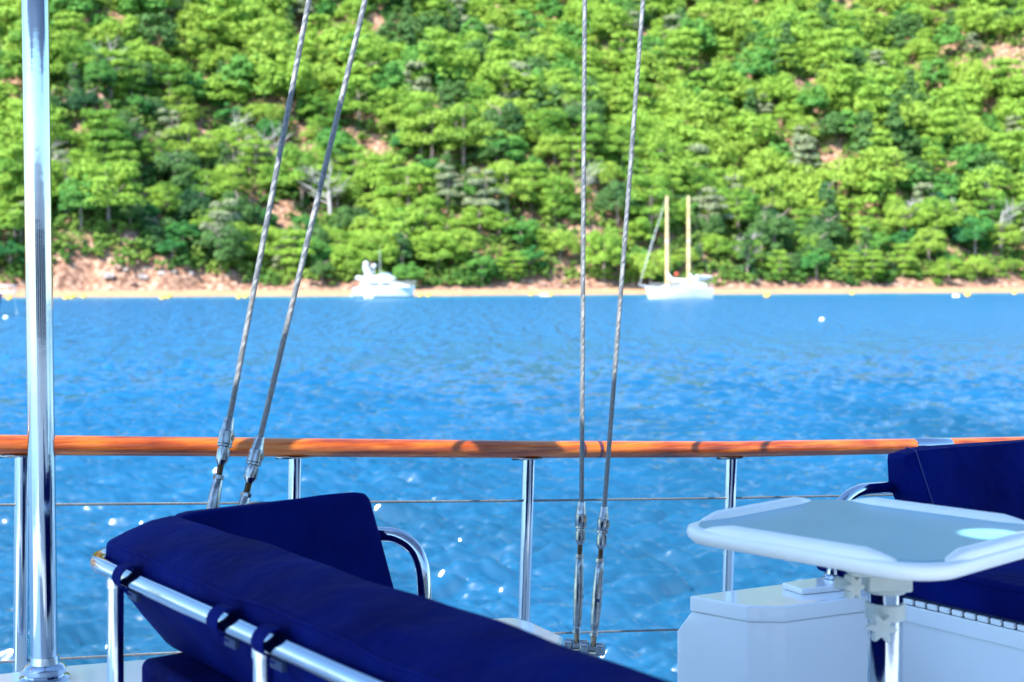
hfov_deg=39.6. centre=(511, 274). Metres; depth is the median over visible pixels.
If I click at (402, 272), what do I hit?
pine tree
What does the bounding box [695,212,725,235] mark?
pine tree
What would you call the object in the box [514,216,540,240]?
pine tree
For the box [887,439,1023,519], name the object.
backrest cushion
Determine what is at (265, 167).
pine tree
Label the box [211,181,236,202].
pine tree
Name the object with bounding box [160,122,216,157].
pine tree
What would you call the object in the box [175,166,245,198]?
pine tree
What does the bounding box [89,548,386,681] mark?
tube frame
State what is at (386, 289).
motor yacht
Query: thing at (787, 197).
pine tree
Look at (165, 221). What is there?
pine tree
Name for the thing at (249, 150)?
pine tree
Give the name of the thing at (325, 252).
pine tree
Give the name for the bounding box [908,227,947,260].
pine tree
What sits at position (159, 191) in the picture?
pine tree
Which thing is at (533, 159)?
pine tree
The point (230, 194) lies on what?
pine tree
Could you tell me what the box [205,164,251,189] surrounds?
pine tree
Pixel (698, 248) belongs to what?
pine tree
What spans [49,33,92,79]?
pine tree
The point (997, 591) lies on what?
seat cushion
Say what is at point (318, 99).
pine tree
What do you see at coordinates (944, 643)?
bench base
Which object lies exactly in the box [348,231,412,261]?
pine tree
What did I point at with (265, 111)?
pine tree
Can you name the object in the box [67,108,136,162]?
pine tree
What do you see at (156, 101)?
pine tree
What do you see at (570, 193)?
pine tree
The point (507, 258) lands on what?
pine tree
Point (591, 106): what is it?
pine tree
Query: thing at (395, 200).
pine tree
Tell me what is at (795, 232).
pine tree
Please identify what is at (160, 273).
rock
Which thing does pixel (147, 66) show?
pine tree
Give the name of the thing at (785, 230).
pine tree
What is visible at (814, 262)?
pine tree
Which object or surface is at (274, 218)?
pine tree
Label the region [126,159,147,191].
pine tree
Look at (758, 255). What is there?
pine tree
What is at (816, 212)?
pine tree
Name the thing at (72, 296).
buoy
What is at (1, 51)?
pine tree
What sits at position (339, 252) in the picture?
pine tree
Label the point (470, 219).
pine tree
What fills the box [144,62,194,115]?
pine tree
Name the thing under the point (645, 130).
pine tree
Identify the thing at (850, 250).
pine tree
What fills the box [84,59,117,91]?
pine tree
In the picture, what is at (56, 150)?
dead tree
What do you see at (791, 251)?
pine tree
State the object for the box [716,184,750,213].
pine tree
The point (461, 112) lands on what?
pine tree
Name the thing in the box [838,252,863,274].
pine tree
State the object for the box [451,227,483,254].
pine tree
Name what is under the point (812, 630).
corner locker
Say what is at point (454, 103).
pine tree
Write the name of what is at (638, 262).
pine tree
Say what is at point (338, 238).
pine tree
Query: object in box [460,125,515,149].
pine tree
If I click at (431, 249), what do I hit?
pine tree
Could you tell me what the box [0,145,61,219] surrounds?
pine tree
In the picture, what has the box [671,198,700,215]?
pine tree
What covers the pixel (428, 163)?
pine tree
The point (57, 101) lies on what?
pine tree
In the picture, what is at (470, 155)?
pine tree
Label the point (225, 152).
pine tree
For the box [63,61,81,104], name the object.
pine tree
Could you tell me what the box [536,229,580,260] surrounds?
pine tree
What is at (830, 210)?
pine tree
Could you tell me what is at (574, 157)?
pine tree
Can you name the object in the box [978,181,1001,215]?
dead tree
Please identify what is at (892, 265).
pine tree
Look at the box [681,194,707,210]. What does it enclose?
pine tree
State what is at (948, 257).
pine tree
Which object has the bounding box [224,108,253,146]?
dead tree
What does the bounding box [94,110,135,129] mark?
pine tree
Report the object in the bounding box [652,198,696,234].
pine tree
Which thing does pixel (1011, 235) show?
pine tree
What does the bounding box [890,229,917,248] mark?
pine tree
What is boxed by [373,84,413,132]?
pine tree
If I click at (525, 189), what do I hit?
pine tree
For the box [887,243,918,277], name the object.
pine tree
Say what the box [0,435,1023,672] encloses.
guard rail
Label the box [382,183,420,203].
pine tree
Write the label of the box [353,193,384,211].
pine tree
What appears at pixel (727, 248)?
pine tree
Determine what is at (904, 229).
dead tree
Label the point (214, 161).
pine tree
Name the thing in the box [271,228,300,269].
pine tree
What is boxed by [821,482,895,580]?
end hoop
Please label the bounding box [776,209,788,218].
pine tree
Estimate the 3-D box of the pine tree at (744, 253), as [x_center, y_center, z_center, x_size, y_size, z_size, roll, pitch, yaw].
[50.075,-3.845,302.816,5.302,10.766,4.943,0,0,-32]
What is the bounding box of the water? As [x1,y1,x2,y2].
[0,293,1023,681]
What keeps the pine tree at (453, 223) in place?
on the hillside
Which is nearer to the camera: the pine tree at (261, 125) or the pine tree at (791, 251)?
the pine tree at (791, 251)
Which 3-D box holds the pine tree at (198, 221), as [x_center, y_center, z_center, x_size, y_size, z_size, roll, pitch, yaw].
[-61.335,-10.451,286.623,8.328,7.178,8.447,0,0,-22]
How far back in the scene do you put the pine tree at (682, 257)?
300.70 m
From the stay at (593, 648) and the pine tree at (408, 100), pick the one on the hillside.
the pine tree at (408, 100)
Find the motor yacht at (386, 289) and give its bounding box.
[349,249,414,297]
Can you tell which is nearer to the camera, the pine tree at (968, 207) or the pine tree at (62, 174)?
the pine tree at (62, 174)
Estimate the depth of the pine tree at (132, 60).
333.42 m
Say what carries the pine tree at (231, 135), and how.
on the hillside
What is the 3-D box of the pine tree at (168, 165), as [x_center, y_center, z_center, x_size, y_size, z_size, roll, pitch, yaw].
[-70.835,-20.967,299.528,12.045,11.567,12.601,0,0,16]
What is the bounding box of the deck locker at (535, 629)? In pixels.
[496,618,562,644]
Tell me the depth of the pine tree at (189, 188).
294.48 m
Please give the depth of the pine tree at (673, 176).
328.52 m
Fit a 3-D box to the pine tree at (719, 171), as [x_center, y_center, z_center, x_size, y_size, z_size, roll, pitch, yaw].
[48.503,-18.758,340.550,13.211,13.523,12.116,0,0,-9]
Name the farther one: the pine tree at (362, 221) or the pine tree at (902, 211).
the pine tree at (902, 211)
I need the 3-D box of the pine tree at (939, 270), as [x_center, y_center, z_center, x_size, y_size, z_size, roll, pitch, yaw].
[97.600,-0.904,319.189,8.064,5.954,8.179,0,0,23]
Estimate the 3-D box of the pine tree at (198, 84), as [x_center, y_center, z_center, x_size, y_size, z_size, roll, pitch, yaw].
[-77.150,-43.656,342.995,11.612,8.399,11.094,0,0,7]
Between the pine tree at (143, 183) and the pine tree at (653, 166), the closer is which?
the pine tree at (143, 183)
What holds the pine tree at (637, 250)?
on the hillside
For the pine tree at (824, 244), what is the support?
on the hillside
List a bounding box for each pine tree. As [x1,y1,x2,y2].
[0,20,58,91]
[0,23,65,64]
[0,46,11,66]
[0,118,60,151]
[0,119,22,157]
[0,140,23,189]
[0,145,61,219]
[0,157,61,204]
[0,196,24,238]
[0,201,24,242]
[0,241,24,263]
[2,98,78,143]
[13,37,80,81]
[20,89,66,123]
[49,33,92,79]
[50,67,69,79]
[51,150,71,181]
[51,161,95,213]
[56,173,107,229]
[62,147,102,170]
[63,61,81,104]
[63,86,102,121]
[63,156,146,228]
[63,172,104,194]
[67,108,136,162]
[72,132,112,161]
[76,39,103,57]
[78,72,115,87]
[81,47,144,97]
[83,52,109,92]
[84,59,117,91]
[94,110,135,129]
[95,161,128,191]
[96,125,131,151]
[102,85,124,100]
[103,140,142,192]
[106,51,141,78]
[110,203,149,226]
[113,115,144,151]
[116,59,148,97]
[124,94,152,113]
[125,58,160,94]
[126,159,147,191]
[128,94,161,116]
[129,95,168,116]
[129,200,161,219]
[131,133,178,165]
[131,215,166,232]
[140,216,181,238]
[143,235,164,249]
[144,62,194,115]
[144,147,203,193]
[144,181,190,213]
[154,108,187,143]
[155,237,188,257]
[158,92,203,123]
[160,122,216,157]
[164,220,203,240]
[167,74,214,99]
[173,190,216,221]
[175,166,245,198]
[184,182,215,201]
[189,207,223,227]
[194,198,247,253]
[194,222,246,270]
[195,134,223,161]
[204,122,272,158]
[205,155,237,170]
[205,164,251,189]
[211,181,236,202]
[213,102,247,125]
[214,143,233,176]
[219,193,262,226]
[222,190,247,244]
[223,227,258,258]
[233,221,285,260]
[234,134,261,173]
[234,139,275,181]
[236,103,284,123]
[250,206,279,226]
[255,116,288,148]
[255,161,291,186]
[256,152,286,186]
[264,229,321,273]
[269,139,337,206]
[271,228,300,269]
[278,166,316,199]
[288,224,334,266]
[290,213,320,229]
[294,234,332,264]
[295,89,345,121]
[299,114,344,138]
[306,174,363,206]
[308,259,335,281]
[315,125,358,151]
[315,226,369,263]
[317,144,349,167]
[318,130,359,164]
[325,81,387,129]
[327,163,350,189]
[327,205,378,229]
[328,243,369,269]
[332,144,367,178]
[343,230,403,267]
[348,216,383,237]
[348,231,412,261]
[352,159,398,190]
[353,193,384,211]
[355,148,410,185]
[367,196,405,216]
[369,163,443,204]
[370,90,400,109]
[370,201,428,257]
[372,207,425,234]
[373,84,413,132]
[374,100,426,127]
[382,102,438,126]
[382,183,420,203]
[386,232,418,272]
[389,128,416,147]
[392,262,425,284]
[396,91,440,161]
[396,110,467,161]
[398,90,432,129]
[402,212,448,237]
[407,155,447,196]
[407,193,444,225]
[411,229,470,274]
[414,231,466,261]
[428,92,457,150]
[429,217,464,234]
[430,101,499,170]
[434,162,466,212]
[436,150,456,183]
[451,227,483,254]
[452,102,460,127]
[452,173,472,190]
[456,176,492,198]
[457,204,500,234]
[458,104,482,121]
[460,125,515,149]
[461,83,497,108]
[461,118,485,149]
[461,120,494,165]
[461,167,510,216]
[463,172,477,198]
[465,252,496,282]
[474,135,520,162]
[475,160,538,220]
[476,104,496,118]
[477,96,536,130]
[479,131,529,159]
[480,101,527,133]
[482,209,518,235]
[487,158,523,183]
[496,251,527,280]
[498,218,542,249]
[511,107,576,142]
[512,162,557,210]
[512,245,547,277]
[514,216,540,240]
[517,227,551,249]
[518,113,550,145]
[520,154,548,180]
[522,162,549,208]
[523,173,579,216]
[528,111,576,145]
[532,132,575,169]
[536,189,574,225]
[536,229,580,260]
[546,93,589,118]
[558,136,590,179]
[559,96,607,143]
[568,113,610,162]
[585,228,631,281]
[586,161,622,188]
[592,179,645,223]
[594,133,649,159]
[599,124,620,145]
[604,126,630,147]
[605,126,641,178]
[606,123,641,137]
[614,109,660,151]
[614,156,678,186]
[619,182,674,216]
[621,176,674,250]
[623,153,641,188]
[624,249,674,286]
[627,246,651,274]
[628,220,653,244]
[638,126,698,178]
[651,162,681,186]
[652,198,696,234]
[661,169,689,202]
[670,248,700,267]
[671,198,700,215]
[672,164,727,201]
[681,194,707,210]
[691,186,734,224]
[691,203,720,217]
[692,243,706,267]
[693,168,733,194]
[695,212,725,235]
[700,233,737,260]
[713,188,761,236]
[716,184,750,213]
[719,174,743,219]
[727,238,764,258]
[734,233,758,275]
[739,203,781,229]
[744,173,805,214]
[745,188,756,205]
[745,208,799,252]
[752,213,775,262]
[765,250,790,283]
[771,220,800,249]
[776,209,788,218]
[777,252,803,271]
[780,239,795,255]
[791,209,814,236]
[793,231,838,262]
[793,234,825,259]
[796,206,824,230]
[796,212,846,250]
[799,249,832,279]
[818,179,848,238]
[824,245,850,264]
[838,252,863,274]
[847,245,879,262]
[851,216,882,245]
[853,224,874,267]
[853,246,864,267]
[853,250,886,282]
[864,230,892,259]
[868,218,896,235]
[880,197,916,222]
[882,204,917,231]
[882,257,901,271]
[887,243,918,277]
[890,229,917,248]
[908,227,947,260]
[909,196,969,231]
[919,191,960,223]
[927,199,979,236]
[929,257,964,281]
[935,252,962,264]
[949,210,995,253]
[959,255,994,279]
[970,191,1011,221]
[978,222,1023,254]
[988,205,1017,231]
[997,259,1023,273]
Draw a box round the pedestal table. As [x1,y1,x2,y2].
[686,497,1023,681]
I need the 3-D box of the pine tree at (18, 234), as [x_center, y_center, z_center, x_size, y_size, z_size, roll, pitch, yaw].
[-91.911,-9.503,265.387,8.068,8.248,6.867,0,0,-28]
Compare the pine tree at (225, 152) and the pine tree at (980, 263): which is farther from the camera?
the pine tree at (980, 263)
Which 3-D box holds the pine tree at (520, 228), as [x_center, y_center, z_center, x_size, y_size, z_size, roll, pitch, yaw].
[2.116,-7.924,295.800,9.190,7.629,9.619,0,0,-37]
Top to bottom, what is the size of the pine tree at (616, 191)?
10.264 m
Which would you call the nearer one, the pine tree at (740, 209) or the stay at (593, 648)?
the stay at (593, 648)
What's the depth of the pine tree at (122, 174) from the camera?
269.49 m
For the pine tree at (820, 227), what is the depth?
327.63 m
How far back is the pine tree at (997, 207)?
338.14 m
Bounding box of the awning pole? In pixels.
[19,0,69,681]
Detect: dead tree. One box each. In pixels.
[51,137,67,158]
[87,36,128,69]
[219,139,238,162]
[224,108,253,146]
[238,119,293,163]
[296,159,351,218]
[575,161,603,187]
[732,229,761,266]
[893,199,918,230]
[938,196,964,221]
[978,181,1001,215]
[993,197,1023,248]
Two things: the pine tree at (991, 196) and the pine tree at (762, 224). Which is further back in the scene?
the pine tree at (991, 196)
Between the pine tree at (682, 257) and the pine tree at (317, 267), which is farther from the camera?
the pine tree at (682, 257)
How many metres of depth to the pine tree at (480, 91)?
339.29 m
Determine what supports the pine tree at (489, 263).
on the hillside
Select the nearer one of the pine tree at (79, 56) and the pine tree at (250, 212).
the pine tree at (250, 212)
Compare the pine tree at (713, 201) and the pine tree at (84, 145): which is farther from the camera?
the pine tree at (713, 201)
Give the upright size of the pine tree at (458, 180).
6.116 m
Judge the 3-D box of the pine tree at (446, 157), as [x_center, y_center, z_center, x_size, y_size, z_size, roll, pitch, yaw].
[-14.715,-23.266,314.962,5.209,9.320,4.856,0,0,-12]
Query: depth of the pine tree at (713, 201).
318.71 m
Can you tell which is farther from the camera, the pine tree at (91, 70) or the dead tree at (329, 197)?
the pine tree at (91, 70)
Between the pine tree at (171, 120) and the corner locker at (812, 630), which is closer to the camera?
the corner locker at (812, 630)
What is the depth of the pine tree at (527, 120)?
329.19 m
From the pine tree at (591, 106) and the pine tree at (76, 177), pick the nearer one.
the pine tree at (76, 177)
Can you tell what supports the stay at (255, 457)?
on the deck
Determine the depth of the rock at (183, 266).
267.80 m
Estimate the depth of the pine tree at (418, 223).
292.32 m
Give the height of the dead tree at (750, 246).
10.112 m
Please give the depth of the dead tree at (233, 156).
321.98 m
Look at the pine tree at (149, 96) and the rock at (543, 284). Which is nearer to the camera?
the rock at (543, 284)
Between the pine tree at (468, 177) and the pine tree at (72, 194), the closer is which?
the pine tree at (72, 194)
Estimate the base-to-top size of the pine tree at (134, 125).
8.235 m
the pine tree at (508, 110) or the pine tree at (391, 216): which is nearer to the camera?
the pine tree at (391, 216)
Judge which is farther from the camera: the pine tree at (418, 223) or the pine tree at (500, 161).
the pine tree at (500, 161)
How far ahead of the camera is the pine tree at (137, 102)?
314.24 m
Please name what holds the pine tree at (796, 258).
on the hillside
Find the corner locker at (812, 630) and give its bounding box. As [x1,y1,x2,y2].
[678,577,867,681]
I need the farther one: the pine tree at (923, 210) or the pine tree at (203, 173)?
the pine tree at (923, 210)
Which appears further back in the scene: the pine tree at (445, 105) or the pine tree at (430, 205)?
the pine tree at (445, 105)
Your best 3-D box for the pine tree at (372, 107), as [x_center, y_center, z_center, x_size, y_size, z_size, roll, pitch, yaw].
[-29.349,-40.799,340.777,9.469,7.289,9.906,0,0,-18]
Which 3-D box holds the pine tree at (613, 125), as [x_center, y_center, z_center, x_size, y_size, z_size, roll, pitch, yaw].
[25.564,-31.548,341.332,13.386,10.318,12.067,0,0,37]
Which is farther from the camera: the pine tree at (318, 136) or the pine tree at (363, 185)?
the pine tree at (318, 136)
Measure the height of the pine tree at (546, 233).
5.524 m
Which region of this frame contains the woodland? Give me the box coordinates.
[0,0,1023,261]
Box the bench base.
[903,595,1023,681]
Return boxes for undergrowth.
[0,0,1023,287]
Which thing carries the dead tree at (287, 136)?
on the hillside
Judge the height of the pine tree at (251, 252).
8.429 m
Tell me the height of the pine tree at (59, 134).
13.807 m
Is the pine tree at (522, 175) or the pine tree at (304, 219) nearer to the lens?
the pine tree at (304, 219)
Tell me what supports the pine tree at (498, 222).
on the hillside
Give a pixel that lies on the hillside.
(80, 272)
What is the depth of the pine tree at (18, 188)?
266.79 m
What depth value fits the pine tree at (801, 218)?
331.41 m
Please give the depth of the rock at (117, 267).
263.29 m
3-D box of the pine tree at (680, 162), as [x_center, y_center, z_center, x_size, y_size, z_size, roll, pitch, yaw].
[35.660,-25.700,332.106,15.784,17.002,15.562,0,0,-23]
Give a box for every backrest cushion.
[106,516,669,681]
[175,492,393,587]
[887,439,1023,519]
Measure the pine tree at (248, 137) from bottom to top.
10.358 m
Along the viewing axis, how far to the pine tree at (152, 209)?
280.92 m
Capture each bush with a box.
[506,248,529,267]
[864,266,885,278]
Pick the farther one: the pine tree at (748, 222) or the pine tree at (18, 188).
the pine tree at (748, 222)
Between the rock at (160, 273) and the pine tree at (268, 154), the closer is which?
the rock at (160, 273)
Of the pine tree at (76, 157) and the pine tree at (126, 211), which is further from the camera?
the pine tree at (76, 157)
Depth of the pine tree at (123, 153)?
287.23 m
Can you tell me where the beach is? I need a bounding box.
[0,287,1023,296]
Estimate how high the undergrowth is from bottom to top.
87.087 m
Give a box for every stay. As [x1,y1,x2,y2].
[206,0,311,508]
[238,0,367,504]
[564,0,588,650]
[580,0,644,656]
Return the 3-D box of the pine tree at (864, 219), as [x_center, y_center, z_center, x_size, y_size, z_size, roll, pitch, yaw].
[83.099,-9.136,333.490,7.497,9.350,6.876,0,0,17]
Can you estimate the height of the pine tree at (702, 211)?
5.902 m
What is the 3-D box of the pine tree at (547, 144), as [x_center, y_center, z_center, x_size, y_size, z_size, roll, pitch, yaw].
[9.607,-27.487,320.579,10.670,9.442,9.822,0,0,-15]
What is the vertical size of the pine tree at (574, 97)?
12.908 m
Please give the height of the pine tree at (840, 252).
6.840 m
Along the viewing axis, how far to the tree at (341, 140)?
314.60 m
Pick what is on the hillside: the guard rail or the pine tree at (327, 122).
the pine tree at (327, 122)
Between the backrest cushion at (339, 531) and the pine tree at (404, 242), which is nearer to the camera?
the backrest cushion at (339, 531)
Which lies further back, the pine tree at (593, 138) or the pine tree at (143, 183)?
the pine tree at (593, 138)
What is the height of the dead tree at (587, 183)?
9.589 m
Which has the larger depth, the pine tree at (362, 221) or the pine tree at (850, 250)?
the pine tree at (850, 250)
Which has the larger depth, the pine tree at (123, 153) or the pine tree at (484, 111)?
the pine tree at (484, 111)
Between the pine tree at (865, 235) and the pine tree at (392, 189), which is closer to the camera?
the pine tree at (392, 189)
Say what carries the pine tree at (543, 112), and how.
on the hillside
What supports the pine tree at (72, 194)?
on the hillside
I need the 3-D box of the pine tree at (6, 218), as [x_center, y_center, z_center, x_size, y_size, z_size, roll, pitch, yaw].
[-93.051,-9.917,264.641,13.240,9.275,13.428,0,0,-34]
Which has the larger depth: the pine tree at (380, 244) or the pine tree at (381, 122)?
the pine tree at (381, 122)
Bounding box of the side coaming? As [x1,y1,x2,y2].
[0,660,144,681]
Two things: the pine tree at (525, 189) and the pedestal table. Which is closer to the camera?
the pedestal table
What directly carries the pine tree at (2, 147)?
on the hillside
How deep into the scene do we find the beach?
277.73 m
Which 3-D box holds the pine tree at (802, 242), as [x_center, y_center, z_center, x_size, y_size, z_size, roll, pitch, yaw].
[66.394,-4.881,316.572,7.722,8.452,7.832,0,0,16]
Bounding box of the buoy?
[69,294,75,298]
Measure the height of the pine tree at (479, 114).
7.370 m
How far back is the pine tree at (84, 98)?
302.00 m
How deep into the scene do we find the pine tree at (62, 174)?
272.25 m
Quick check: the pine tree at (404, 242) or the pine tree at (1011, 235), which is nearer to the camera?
the pine tree at (404, 242)
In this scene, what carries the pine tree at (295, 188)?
on the hillside
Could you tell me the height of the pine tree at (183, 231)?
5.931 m
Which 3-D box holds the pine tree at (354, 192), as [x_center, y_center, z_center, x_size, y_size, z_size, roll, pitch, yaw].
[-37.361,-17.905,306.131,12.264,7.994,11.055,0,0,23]
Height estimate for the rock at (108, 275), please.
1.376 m
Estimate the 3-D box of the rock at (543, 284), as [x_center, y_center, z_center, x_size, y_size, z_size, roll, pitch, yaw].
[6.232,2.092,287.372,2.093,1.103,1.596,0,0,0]
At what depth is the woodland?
370.79 m
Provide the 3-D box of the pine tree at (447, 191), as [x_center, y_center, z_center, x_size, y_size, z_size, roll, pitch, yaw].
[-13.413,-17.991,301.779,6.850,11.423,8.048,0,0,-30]
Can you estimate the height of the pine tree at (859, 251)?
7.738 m
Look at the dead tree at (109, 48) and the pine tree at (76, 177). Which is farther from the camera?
the dead tree at (109, 48)
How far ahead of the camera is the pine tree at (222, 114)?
337.07 m
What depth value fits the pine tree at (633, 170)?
317.96 m
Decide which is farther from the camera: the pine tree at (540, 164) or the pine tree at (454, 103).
the pine tree at (454, 103)
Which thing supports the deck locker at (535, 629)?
on the deck
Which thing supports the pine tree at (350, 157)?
on the hillside
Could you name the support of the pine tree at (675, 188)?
on the hillside
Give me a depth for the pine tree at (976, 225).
327.95 m
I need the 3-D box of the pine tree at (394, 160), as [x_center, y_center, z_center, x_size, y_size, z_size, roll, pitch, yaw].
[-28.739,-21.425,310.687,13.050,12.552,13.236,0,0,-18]
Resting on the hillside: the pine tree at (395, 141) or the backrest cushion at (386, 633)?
the pine tree at (395, 141)
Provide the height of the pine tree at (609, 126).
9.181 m
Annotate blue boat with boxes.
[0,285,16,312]
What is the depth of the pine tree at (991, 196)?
339.24 m
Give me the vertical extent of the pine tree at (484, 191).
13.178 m
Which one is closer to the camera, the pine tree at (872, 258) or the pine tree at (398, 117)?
the pine tree at (872, 258)
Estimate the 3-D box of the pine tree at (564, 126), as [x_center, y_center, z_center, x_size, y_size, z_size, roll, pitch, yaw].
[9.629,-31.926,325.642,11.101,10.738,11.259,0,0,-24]
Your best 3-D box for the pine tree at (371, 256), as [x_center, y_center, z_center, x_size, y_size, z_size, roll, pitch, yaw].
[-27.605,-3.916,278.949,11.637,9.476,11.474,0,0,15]
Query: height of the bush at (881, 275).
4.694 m
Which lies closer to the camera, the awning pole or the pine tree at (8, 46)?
the awning pole
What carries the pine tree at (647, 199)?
on the hillside
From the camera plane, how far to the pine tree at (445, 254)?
281.24 m
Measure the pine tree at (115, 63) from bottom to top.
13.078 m
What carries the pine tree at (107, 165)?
on the hillside
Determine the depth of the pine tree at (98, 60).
313.30 m
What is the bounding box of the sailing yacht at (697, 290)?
[639,196,712,298]
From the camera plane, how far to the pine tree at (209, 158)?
319.60 m
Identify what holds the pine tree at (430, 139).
on the hillside
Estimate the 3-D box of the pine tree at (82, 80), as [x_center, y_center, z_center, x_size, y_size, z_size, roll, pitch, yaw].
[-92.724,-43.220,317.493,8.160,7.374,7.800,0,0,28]
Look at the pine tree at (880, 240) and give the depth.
328.77 m
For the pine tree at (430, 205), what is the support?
on the hillside
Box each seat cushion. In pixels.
[142,653,237,681]
[817,559,1023,622]
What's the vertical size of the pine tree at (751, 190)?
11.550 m
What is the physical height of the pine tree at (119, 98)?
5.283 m
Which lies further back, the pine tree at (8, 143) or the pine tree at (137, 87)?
the pine tree at (137, 87)
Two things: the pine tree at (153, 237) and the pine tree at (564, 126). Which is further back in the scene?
the pine tree at (564, 126)
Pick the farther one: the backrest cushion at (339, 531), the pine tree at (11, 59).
the pine tree at (11, 59)
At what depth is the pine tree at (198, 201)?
286.70 m
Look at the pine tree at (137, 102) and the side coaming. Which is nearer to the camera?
the side coaming
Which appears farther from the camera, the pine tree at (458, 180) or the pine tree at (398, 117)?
the pine tree at (398, 117)
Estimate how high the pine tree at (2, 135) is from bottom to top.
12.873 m
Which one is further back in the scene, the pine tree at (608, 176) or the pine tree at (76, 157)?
the pine tree at (608, 176)
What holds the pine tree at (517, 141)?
on the hillside
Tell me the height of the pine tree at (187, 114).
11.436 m
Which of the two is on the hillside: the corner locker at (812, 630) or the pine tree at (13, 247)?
the pine tree at (13, 247)
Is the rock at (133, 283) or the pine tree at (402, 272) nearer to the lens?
the rock at (133, 283)
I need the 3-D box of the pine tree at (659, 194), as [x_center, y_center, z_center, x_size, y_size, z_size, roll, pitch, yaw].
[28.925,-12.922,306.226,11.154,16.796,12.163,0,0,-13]
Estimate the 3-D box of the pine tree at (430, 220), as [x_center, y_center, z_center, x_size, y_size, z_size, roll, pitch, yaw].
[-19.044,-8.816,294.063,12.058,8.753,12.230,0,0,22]
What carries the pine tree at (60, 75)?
on the hillside
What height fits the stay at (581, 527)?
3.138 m
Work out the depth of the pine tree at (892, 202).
340.65 m
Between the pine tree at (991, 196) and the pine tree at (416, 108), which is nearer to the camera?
the pine tree at (416, 108)
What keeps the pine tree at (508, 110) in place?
on the hillside
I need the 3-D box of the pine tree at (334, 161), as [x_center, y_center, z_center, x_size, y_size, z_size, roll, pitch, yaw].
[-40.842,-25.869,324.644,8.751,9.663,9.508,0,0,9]
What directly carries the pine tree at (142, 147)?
on the hillside
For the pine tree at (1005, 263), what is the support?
on the hillside
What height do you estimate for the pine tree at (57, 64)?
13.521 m
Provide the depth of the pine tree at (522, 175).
307.25 m
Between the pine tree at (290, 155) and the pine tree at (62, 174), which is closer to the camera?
the pine tree at (62, 174)
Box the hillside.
[0,0,1023,290]
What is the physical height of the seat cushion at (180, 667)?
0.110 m
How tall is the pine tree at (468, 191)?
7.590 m
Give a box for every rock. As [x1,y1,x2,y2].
[103,272,113,278]
[113,264,122,269]
[128,281,137,285]
[138,274,147,279]
[157,271,165,275]
[180,263,189,268]
[538,282,547,286]
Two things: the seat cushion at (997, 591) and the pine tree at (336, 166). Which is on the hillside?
the pine tree at (336, 166)
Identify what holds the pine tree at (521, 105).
on the hillside
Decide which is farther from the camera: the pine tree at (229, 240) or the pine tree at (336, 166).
the pine tree at (336, 166)
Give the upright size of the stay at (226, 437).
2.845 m
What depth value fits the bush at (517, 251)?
288.85 m
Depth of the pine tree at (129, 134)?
296.23 m
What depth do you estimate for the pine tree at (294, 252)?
272.49 m
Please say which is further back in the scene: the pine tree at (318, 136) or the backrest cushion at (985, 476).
the pine tree at (318, 136)
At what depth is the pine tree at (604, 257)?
289.71 m
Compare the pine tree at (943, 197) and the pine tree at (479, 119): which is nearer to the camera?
the pine tree at (479, 119)
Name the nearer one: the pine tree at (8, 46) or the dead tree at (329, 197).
the dead tree at (329, 197)
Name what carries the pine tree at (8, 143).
on the hillside
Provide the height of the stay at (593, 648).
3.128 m
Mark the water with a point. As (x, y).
(778, 367)
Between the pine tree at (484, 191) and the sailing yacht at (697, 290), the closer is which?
the sailing yacht at (697, 290)
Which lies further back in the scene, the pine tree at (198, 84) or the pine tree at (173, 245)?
the pine tree at (198, 84)
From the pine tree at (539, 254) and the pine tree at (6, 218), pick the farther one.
the pine tree at (539, 254)
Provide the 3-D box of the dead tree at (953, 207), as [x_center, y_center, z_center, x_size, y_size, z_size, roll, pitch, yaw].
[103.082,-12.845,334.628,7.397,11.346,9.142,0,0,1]
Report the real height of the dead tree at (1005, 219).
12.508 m
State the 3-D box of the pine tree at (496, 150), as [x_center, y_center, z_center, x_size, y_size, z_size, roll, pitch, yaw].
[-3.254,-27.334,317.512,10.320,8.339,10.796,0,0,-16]
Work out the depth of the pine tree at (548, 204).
303.26 m
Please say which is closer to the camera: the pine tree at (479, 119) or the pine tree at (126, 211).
the pine tree at (126, 211)
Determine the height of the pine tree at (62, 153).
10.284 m
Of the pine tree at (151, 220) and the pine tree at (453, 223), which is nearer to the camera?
the pine tree at (151, 220)
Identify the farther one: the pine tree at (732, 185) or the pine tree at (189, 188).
the pine tree at (732, 185)
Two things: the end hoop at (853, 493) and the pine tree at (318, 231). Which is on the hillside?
the pine tree at (318, 231)
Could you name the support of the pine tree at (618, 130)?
on the hillside
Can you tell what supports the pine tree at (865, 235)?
on the hillside
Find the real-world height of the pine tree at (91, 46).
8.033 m
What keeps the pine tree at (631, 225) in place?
on the hillside
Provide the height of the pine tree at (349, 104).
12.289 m
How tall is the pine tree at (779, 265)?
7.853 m
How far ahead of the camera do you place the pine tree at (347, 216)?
294.33 m
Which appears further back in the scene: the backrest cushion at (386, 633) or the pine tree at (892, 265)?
the pine tree at (892, 265)
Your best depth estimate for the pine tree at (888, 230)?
336.04 m
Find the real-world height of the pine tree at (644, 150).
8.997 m
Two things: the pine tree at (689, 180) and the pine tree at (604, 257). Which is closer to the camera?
the pine tree at (604, 257)
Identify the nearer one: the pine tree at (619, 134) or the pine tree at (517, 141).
the pine tree at (517, 141)
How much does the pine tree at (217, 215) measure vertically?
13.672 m
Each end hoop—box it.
[378,527,431,598]
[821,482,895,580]
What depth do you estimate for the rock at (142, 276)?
264.57 m
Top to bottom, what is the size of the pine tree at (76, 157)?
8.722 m

